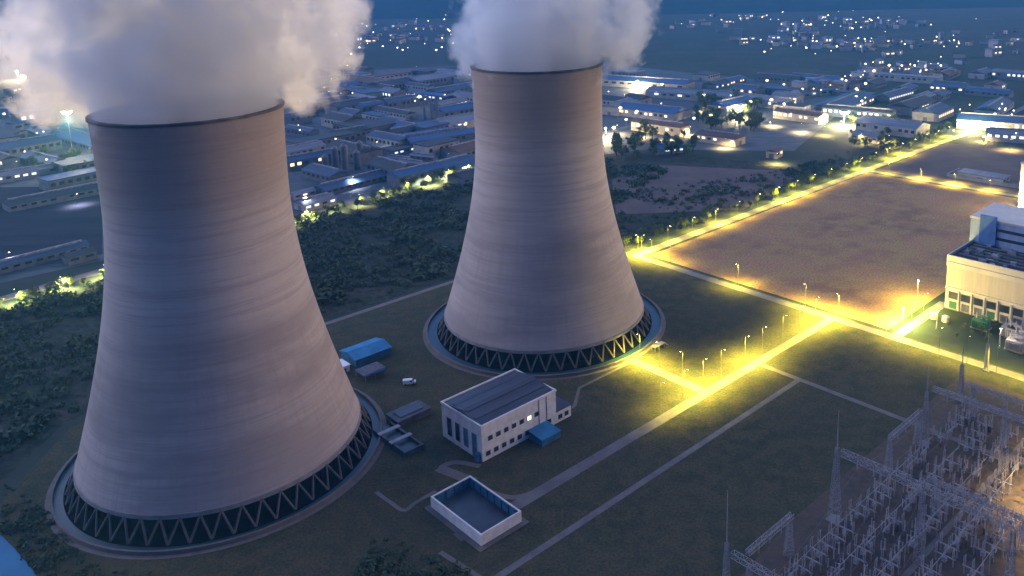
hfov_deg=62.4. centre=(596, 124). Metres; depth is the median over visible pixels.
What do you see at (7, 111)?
town house
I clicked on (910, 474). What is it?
switchgear
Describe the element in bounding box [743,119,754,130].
broadleaf tree
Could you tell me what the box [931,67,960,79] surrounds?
factory shed
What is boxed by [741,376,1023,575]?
switchyard gravel
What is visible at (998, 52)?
town house
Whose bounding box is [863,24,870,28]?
town house
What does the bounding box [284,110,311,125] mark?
factory shed
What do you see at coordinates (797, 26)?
town house
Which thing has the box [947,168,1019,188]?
foundation wall
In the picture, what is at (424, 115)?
chimney stack
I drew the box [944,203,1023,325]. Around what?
turbine hall
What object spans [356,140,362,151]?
silo
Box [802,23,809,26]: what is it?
town house
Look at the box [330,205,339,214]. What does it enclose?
broadleaf tree
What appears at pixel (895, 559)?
switchgear
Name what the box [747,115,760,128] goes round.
broadleaf tree
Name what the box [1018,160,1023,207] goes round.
transfer tower
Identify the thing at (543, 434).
tool shed
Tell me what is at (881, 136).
broadleaf tree
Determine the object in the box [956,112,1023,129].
factory shed
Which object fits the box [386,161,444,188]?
factory shed
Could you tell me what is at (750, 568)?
girder portal
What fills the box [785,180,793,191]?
broadleaf tree
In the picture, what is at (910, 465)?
switchgear
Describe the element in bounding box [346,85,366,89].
factory shed
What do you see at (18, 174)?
factory shed
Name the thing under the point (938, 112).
factory shed
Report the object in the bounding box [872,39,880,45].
town house
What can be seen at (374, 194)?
broadleaf tree
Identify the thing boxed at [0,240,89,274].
factory shed
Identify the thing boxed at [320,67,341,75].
factory shed
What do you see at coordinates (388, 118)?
factory shed
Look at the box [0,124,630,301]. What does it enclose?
boundary road
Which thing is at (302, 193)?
factory shed
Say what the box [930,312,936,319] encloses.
storage drum
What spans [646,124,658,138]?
broadleaf tree
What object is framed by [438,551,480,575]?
bottom path
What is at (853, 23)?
town house
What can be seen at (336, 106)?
factory shed
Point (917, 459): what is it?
switchgear
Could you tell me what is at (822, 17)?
town house
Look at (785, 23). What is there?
town house
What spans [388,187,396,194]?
broadleaf tree
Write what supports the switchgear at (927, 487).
on the switchyard gravel
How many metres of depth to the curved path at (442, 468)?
286.74 m
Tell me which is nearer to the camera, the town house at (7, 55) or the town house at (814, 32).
the town house at (7, 55)
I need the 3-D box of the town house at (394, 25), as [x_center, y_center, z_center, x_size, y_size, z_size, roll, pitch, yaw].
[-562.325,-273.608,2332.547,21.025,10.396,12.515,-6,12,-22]
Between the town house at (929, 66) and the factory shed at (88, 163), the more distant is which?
the town house at (929, 66)
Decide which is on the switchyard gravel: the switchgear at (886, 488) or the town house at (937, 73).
the switchgear at (886, 488)
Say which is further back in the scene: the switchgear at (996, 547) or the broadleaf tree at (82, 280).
the broadleaf tree at (82, 280)
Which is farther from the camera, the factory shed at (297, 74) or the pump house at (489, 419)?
the factory shed at (297, 74)
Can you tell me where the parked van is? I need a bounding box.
[403,378,415,385]
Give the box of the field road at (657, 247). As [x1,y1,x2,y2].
[630,106,1023,257]
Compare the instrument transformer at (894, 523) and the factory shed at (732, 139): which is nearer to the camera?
the instrument transformer at (894, 523)
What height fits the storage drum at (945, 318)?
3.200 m
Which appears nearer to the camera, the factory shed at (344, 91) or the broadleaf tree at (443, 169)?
the broadleaf tree at (443, 169)
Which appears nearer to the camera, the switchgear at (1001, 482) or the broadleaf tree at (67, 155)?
the switchgear at (1001, 482)
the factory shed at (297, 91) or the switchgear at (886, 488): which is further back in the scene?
the factory shed at (297, 91)
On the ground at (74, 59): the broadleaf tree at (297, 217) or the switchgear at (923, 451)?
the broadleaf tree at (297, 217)
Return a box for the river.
[0,535,35,575]
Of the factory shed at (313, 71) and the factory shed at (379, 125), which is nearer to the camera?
the factory shed at (379, 125)
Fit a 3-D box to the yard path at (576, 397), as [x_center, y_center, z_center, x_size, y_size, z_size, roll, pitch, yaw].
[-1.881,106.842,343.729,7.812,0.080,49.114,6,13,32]
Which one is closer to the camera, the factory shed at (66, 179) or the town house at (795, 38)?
the factory shed at (66, 179)
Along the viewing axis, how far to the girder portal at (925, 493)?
234.73 m
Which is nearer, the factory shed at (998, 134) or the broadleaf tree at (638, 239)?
the broadleaf tree at (638, 239)
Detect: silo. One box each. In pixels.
[321,154,328,165]
[331,146,339,168]
[340,143,348,170]
[353,149,360,169]
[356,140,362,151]
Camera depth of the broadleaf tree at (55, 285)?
446.73 m
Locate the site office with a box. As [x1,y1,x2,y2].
[957,168,1010,182]
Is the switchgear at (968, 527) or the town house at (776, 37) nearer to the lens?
the switchgear at (968, 527)
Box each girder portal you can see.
[730,549,778,575]
[745,512,794,558]
[840,448,1023,575]
[883,408,922,475]
[929,476,1023,553]
[932,386,1023,477]
[964,381,1023,416]
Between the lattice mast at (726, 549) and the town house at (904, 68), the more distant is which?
the town house at (904, 68)
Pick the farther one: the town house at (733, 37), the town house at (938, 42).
the town house at (733, 37)
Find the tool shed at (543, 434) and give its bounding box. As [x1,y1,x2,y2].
[528,421,560,446]
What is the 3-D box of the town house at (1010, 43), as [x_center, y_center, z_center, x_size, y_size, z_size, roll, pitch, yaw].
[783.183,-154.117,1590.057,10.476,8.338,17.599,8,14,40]
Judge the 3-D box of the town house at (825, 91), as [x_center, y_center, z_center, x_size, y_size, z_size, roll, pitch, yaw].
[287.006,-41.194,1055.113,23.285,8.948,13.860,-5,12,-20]
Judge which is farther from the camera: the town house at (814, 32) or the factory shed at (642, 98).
the town house at (814, 32)
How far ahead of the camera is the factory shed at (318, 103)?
1009.62 m
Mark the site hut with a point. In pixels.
(345, 365)
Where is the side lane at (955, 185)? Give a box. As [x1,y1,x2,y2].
[869,170,1018,197]
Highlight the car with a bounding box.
[651,341,667,347]
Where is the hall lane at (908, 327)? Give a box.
[892,301,944,336]
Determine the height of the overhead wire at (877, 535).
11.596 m
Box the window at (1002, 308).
[999,304,1009,313]
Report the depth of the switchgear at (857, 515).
257.49 m
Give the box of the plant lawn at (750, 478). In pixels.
[0,252,1023,575]
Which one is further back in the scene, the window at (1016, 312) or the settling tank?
the window at (1016, 312)
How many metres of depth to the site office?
641.99 m
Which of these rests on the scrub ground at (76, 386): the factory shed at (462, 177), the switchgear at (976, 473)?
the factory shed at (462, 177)
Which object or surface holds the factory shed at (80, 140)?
on the industrial yard at (784, 135)
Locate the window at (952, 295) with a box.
[948,291,957,299]
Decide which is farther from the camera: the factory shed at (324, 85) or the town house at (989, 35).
the town house at (989, 35)
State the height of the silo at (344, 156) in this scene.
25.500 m
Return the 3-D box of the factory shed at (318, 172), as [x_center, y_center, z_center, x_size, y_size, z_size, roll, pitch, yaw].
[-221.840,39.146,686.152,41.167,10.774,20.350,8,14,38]
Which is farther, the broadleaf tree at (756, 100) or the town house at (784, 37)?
the town house at (784, 37)
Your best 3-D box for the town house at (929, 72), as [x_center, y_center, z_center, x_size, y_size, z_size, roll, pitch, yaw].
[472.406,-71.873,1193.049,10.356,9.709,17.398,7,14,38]
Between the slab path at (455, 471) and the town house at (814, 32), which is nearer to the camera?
the slab path at (455, 471)
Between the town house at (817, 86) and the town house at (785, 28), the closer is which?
the town house at (817, 86)
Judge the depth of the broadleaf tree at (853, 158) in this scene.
687.55 m
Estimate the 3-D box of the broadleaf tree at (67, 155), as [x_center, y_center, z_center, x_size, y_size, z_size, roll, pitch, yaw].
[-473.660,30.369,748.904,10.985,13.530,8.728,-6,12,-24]
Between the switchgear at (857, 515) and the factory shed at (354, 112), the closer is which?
the switchgear at (857, 515)
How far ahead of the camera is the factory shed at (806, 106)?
940.34 m
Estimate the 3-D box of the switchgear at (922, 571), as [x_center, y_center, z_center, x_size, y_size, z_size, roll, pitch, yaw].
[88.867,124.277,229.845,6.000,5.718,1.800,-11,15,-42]
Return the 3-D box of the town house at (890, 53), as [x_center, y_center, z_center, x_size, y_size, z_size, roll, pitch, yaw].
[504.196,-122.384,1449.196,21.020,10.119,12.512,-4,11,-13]
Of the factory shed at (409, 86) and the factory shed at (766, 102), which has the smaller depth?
the factory shed at (766, 102)
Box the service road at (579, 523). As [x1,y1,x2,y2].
[494,380,799,575]
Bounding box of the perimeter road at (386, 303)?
[325,280,453,324]
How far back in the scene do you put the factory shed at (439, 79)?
1200.51 m
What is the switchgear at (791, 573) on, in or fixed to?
on the switchyard gravel
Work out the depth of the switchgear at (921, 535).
247.50 m
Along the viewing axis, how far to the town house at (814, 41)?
1668.14 m
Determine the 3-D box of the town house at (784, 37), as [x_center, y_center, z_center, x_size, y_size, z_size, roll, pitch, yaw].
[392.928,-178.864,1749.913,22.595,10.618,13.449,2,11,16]
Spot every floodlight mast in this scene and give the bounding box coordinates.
[60,109,72,153]
[839,110,849,120]
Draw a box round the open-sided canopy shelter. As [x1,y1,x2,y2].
[355,362,385,382]
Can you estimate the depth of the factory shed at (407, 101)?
1019.26 m
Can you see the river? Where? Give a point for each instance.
(12, 563)
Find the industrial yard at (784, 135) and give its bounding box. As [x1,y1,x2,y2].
[0,64,864,282]
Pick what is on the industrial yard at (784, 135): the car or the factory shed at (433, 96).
the factory shed at (433, 96)
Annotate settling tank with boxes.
[425,476,528,551]
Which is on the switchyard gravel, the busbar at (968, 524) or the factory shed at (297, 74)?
the busbar at (968, 524)
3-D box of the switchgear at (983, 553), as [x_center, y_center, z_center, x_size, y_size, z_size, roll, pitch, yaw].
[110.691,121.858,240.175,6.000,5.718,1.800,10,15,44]
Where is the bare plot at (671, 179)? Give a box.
[612,165,802,213]
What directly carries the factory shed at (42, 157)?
on the industrial yard at (784, 135)
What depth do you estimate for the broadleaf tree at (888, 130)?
807.58 m
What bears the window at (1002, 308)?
in the turbine hall
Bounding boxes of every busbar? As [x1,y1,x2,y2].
[785,436,932,575]
[829,446,959,575]
[877,457,986,575]
[924,469,1015,575]
[972,509,1023,575]
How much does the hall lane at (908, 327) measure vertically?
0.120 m
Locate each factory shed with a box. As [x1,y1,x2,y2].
[0,126,18,134]
[0,133,19,141]
[0,134,62,155]
[0,151,20,169]
[0,166,38,183]
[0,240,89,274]
[1,181,98,212]
[6,119,34,129]
[19,150,64,165]
[25,124,59,136]
[33,163,56,175]
[37,166,96,190]
[51,131,64,134]
[52,154,94,172]
[56,129,92,153]
[60,246,97,265]
[268,75,341,88]
[274,85,322,97]
[279,86,295,89]
[281,69,310,78]
[281,91,342,107]
[284,108,318,116]
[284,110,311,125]
[285,124,318,137]
[285,130,355,145]
[286,140,325,155]
[287,148,331,171]
[290,187,315,199]
[293,192,336,211]
[294,66,320,75]
[298,81,338,89]
[301,163,350,182]
[305,95,347,111]
[313,169,386,193]
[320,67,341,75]
[321,111,364,127]
[324,96,372,112]
[325,86,349,97]
[325,139,382,165]
[328,80,360,87]
[329,125,371,139]
[332,118,394,131]
[339,107,364,116]
[343,71,371,77]
[343,74,386,86]
[344,65,374,73]
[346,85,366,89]
[346,94,377,100]
[348,87,382,99]
[356,100,383,111]
[361,111,390,119]
[365,69,417,78]
[366,76,412,89]
[366,130,408,147]
[366,156,413,172]
[372,83,399,88]
[372,105,416,119]
[378,115,411,121]
[379,87,405,98]
[380,144,412,154]
[382,92,427,108]
[385,123,415,133]
[386,154,413,159]
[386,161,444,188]
[389,120,413,128]
[398,158,426,164]
[400,125,474,144]
[404,81,433,90]
[406,90,453,100]
[408,72,453,85]
[410,152,437,161]
[411,65,460,75]
[411,120,449,130]
[412,136,459,156]
[426,81,472,93]
[431,112,474,127]
[432,97,467,108]
[432,101,473,118]
[433,68,471,78]
[436,153,474,178]
[440,139,474,157]
[447,167,474,185]
[451,91,472,100]
[459,75,471,82]
[602,74,694,88]
[602,94,627,104]
[602,97,638,115]
[611,69,645,75]
[620,101,691,120]
[625,93,651,102]
[630,116,689,136]
[645,86,745,101]
[652,142,683,154]
[692,71,719,80]
[695,129,744,146]
[702,78,729,89]
[707,95,753,115]
[724,75,746,85]
[732,83,764,94]
[745,93,794,108]
[753,72,801,83]
[765,85,807,94]
[771,90,803,102]
[773,102,810,109]
[773,106,828,123]
[789,72,809,75]
[802,73,843,80]
[807,76,832,84]
[811,91,876,110]
[822,103,895,118]
[831,89,875,95]
[852,129,884,143]
[855,115,929,137]
[860,77,886,88]
[873,72,943,83]
[875,87,913,102]
[887,95,935,115]
[892,82,917,90]
[910,91,936,98]
[912,102,953,121]
[929,80,970,93]
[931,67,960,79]
[932,88,950,100]
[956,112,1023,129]
[964,86,1013,98]
[968,67,991,78]
[974,97,1013,113]
[984,80,1006,88]
[985,127,1023,143]
[991,68,1023,80]
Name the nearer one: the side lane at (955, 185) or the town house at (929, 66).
the side lane at (955, 185)
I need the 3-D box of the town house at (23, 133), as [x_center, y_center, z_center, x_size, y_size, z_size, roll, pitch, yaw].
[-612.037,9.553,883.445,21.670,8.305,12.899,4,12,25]
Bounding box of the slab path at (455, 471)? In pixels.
[435,466,476,479]
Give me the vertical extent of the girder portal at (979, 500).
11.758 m
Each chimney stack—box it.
[422,98,425,119]
[430,99,432,119]
[436,100,438,117]
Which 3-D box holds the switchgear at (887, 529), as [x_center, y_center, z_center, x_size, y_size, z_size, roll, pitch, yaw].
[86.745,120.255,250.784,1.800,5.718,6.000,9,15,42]
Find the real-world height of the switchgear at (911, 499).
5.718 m
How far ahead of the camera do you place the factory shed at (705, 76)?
1206.38 m
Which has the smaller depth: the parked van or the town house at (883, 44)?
the parked van
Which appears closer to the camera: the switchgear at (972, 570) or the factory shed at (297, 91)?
the switchgear at (972, 570)
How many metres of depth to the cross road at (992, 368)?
398.52 m
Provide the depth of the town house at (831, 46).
1580.88 m
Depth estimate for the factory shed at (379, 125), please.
870.75 m
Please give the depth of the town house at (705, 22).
2212.76 m
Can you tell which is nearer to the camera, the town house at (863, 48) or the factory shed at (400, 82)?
the factory shed at (400, 82)
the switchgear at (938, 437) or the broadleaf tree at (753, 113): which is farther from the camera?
the broadleaf tree at (753, 113)
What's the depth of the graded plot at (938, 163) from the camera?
694.26 m
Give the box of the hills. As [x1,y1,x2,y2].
[0,0,1023,20]
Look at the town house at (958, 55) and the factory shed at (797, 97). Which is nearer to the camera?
the factory shed at (797, 97)
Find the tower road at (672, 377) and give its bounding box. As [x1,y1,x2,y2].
[629,359,711,395]
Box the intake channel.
[373,422,423,456]
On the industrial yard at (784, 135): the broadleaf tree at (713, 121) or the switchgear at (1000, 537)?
the broadleaf tree at (713, 121)
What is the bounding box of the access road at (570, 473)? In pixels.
[454,318,833,540]
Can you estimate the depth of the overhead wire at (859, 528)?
233.14 m
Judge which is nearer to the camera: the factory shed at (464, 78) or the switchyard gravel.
the switchyard gravel
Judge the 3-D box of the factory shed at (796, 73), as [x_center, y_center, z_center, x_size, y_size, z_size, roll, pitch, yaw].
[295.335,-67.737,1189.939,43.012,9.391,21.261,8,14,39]
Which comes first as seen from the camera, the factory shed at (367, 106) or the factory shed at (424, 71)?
the factory shed at (367, 106)
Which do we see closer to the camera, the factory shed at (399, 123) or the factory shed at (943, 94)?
the factory shed at (399, 123)
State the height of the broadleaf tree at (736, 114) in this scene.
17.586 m
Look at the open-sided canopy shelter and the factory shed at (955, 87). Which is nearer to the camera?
the open-sided canopy shelter
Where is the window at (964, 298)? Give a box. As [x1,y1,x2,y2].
[960,294,970,303]
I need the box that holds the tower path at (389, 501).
[375,490,436,511]
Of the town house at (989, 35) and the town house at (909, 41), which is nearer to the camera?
the town house at (909, 41)
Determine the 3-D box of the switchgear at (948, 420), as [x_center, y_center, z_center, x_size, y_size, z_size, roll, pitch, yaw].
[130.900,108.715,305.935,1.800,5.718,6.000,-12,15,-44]
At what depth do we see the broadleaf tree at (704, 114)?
901.55 m
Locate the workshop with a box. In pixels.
[339,337,391,367]
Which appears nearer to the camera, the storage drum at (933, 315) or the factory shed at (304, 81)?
the storage drum at (933, 315)
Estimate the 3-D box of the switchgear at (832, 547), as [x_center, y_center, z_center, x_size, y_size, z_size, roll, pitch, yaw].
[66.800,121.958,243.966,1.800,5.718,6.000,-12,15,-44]
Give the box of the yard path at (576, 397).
[571,363,629,408]
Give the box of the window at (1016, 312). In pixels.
[1013,307,1023,317]
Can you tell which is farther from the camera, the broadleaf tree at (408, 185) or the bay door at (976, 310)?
the broadleaf tree at (408, 185)
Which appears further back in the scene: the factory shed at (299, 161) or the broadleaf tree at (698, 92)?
the broadleaf tree at (698, 92)
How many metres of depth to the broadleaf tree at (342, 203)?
595.44 m
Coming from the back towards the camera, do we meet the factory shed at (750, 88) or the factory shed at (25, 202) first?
the factory shed at (750, 88)
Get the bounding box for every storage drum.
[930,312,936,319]
[942,315,949,322]
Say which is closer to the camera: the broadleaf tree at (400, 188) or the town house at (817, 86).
the broadleaf tree at (400, 188)
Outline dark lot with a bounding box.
[0,187,101,261]
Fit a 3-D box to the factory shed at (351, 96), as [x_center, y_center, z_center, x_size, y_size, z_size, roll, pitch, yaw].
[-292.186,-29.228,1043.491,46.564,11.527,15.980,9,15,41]
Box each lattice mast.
[722,490,730,575]
[825,412,843,524]
[917,366,930,445]
[956,345,964,401]
[982,322,989,371]
[998,384,1007,444]
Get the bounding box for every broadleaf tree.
[15,290,28,301]
[24,154,38,165]
[28,285,39,296]
[39,146,47,152]
[44,279,61,291]
[59,151,72,157]
[61,273,74,287]
[62,165,70,171]
[68,147,81,154]
[68,163,80,169]
[79,277,85,284]
[293,213,301,222]
[302,210,310,217]
[322,205,329,211]
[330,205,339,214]
[338,200,345,210]
[354,197,361,208]
[370,189,376,201]
[378,190,384,195]
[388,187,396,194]
[396,185,404,192]
[404,182,412,191]
[408,176,415,188]
[434,170,444,182]
[437,168,446,180]
[447,164,458,173]
[610,138,622,153]
[612,131,620,137]
[615,143,626,158]
[620,232,632,244]
[628,134,645,151]
[634,235,643,245]
[636,117,651,138]
[636,130,645,142]
[637,228,646,237]
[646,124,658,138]
[648,147,657,156]
[649,138,658,148]
[663,141,676,154]
[672,134,682,144]
[673,220,679,226]
[677,216,688,228]
[682,142,693,158]
[687,133,699,151]
[691,217,699,225]
[695,91,703,96]
[695,112,700,122]
[700,206,708,214]
[701,100,707,109]
[701,111,707,119]
[702,211,710,222]
[703,113,718,129]
[707,92,717,101]
[712,106,723,116]
[715,200,723,211]
[724,114,732,121]
[728,109,742,124]
[736,116,746,126]
[740,103,748,111]
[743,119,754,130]
[747,108,759,117]
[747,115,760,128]
[750,120,759,130]
[751,97,758,109]
[754,193,760,200]
[767,186,777,198]
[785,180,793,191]
[795,176,803,188]
[804,170,812,180]
[808,173,815,183]
[823,164,833,170]
[823,167,831,177]
[848,155,857,167]
[863,135,872,148]
[876,134,885,141]
[884,127,891,132]
[884,142,894,152]
[942,122,952,128]
[978,326,985,333]
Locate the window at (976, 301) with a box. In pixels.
[973,297,982,306]
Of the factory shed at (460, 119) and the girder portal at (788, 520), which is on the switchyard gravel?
the girder portal at (788, 520)
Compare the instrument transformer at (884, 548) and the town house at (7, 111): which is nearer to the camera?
the instrument transformer at (884, 548)
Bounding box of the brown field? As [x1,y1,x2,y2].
[650,172,1017,328]
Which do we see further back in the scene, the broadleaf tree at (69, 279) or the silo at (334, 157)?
the silo at (334, 157)
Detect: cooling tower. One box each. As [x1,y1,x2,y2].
[45,94,386,559]
[423,56,665,380]
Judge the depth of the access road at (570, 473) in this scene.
313.32 m
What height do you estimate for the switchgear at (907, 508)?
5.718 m
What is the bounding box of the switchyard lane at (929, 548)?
[901,438,1023,575]
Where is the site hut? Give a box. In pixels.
[340,359,350,372]
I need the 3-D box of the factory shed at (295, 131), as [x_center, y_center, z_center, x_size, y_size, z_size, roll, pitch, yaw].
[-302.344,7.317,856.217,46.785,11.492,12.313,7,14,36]
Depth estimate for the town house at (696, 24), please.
2167.90 m
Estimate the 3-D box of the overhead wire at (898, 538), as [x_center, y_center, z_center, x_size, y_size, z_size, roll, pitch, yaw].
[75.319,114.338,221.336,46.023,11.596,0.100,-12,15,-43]
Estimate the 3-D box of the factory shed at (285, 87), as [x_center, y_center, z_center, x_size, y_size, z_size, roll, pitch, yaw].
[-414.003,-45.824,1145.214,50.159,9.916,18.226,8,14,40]
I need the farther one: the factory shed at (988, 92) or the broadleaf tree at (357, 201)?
the factory shed at (988, 92)
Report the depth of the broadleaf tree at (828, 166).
666.58 m
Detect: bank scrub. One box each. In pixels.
[0,484,188,575]
[352,537,473,575]
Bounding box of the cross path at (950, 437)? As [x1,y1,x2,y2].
[760,364,1022,467]
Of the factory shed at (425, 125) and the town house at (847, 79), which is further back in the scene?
the town house at (847, 79)
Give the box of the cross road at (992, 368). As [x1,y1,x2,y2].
[631,256,1023,381]
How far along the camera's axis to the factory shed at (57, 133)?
863.96 m
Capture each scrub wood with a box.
[0,155,668,457]
[611,136,921,242]
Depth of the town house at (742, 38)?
1769.45 m
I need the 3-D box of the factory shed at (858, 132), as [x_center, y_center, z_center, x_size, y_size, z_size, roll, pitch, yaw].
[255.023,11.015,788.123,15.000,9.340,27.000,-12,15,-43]
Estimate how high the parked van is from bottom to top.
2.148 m
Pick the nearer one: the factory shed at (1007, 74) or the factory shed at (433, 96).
the factory shed at (433, 96)
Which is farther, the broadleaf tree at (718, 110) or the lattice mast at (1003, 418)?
the broadleaf tree at (718, 110)
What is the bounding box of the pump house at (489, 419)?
[440,368,571,462]
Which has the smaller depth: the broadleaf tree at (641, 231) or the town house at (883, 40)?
the broadleaf tree at (641, 231)
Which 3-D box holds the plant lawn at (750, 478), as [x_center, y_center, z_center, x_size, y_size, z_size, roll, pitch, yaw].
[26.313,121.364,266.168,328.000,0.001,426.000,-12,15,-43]
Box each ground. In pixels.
[0,7,1023,501]
[0,150,839,483]
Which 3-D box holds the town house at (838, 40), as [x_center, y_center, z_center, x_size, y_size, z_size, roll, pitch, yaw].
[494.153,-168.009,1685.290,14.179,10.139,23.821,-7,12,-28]
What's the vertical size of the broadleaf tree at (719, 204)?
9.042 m
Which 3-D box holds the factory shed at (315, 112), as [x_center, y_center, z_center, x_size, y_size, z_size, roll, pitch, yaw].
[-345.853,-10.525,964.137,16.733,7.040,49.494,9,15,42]
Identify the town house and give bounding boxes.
[0,107,16,117]
[1,95,11,102]
[3,86,21,94]
[5,53,11,58]
[5,129,27,137]
[9,110,35,121]
[20,50,29,55]
[20,73,36,78]
[23,52,30,59]
[24,121,43,128]
[25,102,43,109]
[30,85,46,94]
[33,124,58,129]
[38,94,53,100]
[40,116,54,124]
[355,36,361,42]
[365,38,375,42]
[391,24,398,27]
[395,39,401,43]
[397,33,407,36]
[407,21,416,24]
[409,36,418,39]
[435,37,443,41]
[448,38,457,43]
[690,22,699,26]
[701,21,710,24]
[716,29,724,32]
[722,19,731,23]
[729,36,741,39]
[734,29,741,35]
[739,37,748,40]
[739,40,748,44]
[749,36,760,40]
[768,35,781,39]
[773,41,780,45]
[780,36,790,40]
[781,21,788,25]
[782,26,788,32]
[782,41,790,45]
[788,87,803,91]
[791,80,807,87]
[792,36,800,40]
[794,23,800,29]
[797,41,808,45]
[800,27,810,31]
[800,91,810,98]
[801,35,809,40]
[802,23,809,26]
[807,85,822,88]
[809,30,818,34]
[809,39,823,43]
[809,79,829,84]
[809,90,819,96]
[811,43,821,48]
[815,87,835,95]
[818,15,826,19]
[824,37,831,43]
[824,42,830,47]
[827,83,843,89]
[829,44,839,48]
[830,80,850,89]
[836,38,846,42]
[839,45,851,50]
[843,78,862,81]
[844,25,851,29]
[847,44,855,49]
[849,22,859,24]
[849,82,860,89]
[850,71,868,80]
[856,43,864,50]
[859,61,871,67]
[861,45,866,52]
[861,67,881,77]
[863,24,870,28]
[865,41,873,46]
[869,46,877,50]
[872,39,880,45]
[875,58,883,64]
[877,43,888,46]
[878,24,885,28]
[878,36,886,42]
[881,50,895,56]
[886,64,899,70]
[893,24,901,28]
[895,39,902,43]
[895,49,902,54]
[896,61,906,65]
[897,20,905,24]
[900,66,909,70]
[905,19,915,22]
[905,39,914,43]
[910,44,923,48]
[911,66,921,74]
[915,23,926,26]
[916,20,925,22]
[918,61,926,68]
[924,70,933,75]
[927,64,940,70]
[932,70,947,75]
[934,39,943,44]
[938,32,944,39]
[952,29,959,33]
[953,53,965,57]
[954,59,966,64]
[965,40,972,45]
[979,40,988,43]
[985,48,995,56]
[986,34,993,37]
[988,39,1001,47]
[992,44,1002,48]
[993,32,1002,35]
[995,49,1002,55]
[1004,29,1017,33]
[1006,40,1013,45]
[1010,37,1023,40]
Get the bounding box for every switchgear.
[784,558,797,575]
[795,552,812,575]
[803,545,822,571]
[809,537,827,562]
[817,530,835,554]
[828,522,845,548]
[830,557,844,575]
[836,514,854,539]
[846,542,866,569]
[848,499,866,523]
[853,535,872,560]
[859,494,876,518]
[863,527,875,548]
[864,564,884,575]
[866,488,883,511]
[873,557,893,575]
[874,481,891,504]
[878,476,895,496]
[880,548,900,574]
[881,513,893,538]
[885,506,904,530]
[890,540,903,562]
[895,460,912,482]
[902,492,913,515]
[905,451,914,472]
[906,526,918,552]
[907,486,918,503]
[909,448,925,467]
[913,477,923,497]
[914,562,928,575]
[915,519,927,544]
[919,439,929,460]
[919,471,936,488]
[920,514,938,536]
[920,554,941,575]
[924,504,942,529]
[925,463,943,480]
[929,497,948,521]
[931,428,948,445]
[934,541,955,567]
[935,456,951,477]
[937,494,954,514]
[939,532,959,558]
[942,449,959,471]
[945,419,955,434]
[947,412,963,431]
[947,482,965,505]
[952,475,970,491]
[952,525,963,551]
[953,516,973,537]
[954,406,970,425]
[958,435,974,455]
[958,510,978,535]
[962,555,983,575]
[964,427,981,447]
[970,421,987,441]
[971,458,981,481]
[971,503,983,527]
[972,535,993,557]
[973,493,993,517]
[976,413,993,433]
[979,483,998,503]
[982,444,1000,465]
[984,531,1004,557]
[985,477,1004,500]
[991,522,1012,547]
[992,436,1001,456]
[993,468,1011,491]
[996,513,1006,539]
[999,431,1009,450]
[1001,504,1021,529]
[1002,421,1018,441]
[1011,454,1021,475]
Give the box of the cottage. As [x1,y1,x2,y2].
[766,146,782,158]
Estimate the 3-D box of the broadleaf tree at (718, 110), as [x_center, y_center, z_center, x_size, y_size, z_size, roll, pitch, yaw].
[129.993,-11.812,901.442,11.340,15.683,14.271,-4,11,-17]
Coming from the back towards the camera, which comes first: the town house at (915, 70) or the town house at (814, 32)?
the town house at (814, 32)
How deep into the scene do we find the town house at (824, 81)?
1093.94 m
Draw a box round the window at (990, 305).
[986,300,996,310]
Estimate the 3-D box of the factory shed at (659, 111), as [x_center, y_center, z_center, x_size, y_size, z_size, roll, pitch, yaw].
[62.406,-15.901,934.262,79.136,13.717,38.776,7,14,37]
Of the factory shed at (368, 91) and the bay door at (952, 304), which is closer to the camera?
the bay door at (952, 304)
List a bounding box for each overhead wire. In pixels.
[800,477,871,575]
[826,483,888,573]
[849,491,904,575]
[874,502,919,574]
[898,506,939,575]
[927,421,1000,494]
[958,448,1021,513]
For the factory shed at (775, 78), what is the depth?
1167.37 m
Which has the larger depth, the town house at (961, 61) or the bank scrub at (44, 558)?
the town house at (961, 61)
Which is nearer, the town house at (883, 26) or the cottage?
the cottage
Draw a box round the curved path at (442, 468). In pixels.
[438,460,529,499]
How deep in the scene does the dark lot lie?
575.56 m
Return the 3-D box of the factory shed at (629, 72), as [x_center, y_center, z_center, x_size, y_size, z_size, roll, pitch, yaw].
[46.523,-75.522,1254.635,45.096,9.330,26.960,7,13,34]
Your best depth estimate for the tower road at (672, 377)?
348.42 m
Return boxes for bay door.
[949,301,956,308]
[961,304,968,312]
[974,307,981,315]
[987,311,994,319]
[1000,314,1007,322]
[1013,318,1021,324]
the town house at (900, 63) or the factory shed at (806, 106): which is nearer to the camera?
the factory shed at (806, 106)
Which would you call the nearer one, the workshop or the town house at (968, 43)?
the workshop
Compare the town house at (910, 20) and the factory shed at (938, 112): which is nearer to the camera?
the factory shed at (938, 112)
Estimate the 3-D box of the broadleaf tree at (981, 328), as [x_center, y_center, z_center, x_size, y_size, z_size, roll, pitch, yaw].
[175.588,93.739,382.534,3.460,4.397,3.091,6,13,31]
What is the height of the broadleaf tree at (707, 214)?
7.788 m
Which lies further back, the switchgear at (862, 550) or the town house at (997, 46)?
the town house at (997, 46)
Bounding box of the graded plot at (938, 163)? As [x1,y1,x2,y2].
[878,143,1023,193]
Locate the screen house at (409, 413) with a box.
[385,400,430,427]
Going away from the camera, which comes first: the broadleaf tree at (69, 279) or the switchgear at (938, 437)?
the switchgear at (938, 437)
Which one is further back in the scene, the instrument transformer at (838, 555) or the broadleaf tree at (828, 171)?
the broadleaf tree at (828, 171)
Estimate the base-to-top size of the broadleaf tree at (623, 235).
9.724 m
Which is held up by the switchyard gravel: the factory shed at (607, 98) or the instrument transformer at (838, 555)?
the instrument transformer at (838, 555)
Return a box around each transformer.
[826,558,828,572]
[837,542,840,561]
[882,538,885,557]
[891,525,894,541]
[892,514,895,530]
[902,521,905,537]
[964,529,968,547]
[969,538,972,552]
[970,313,991,331]
[976,539,979,555]
[999,319,1018,335]
[1004,321,1023,337]
[1004,334,1023,354]
[1011,326,1023,337]

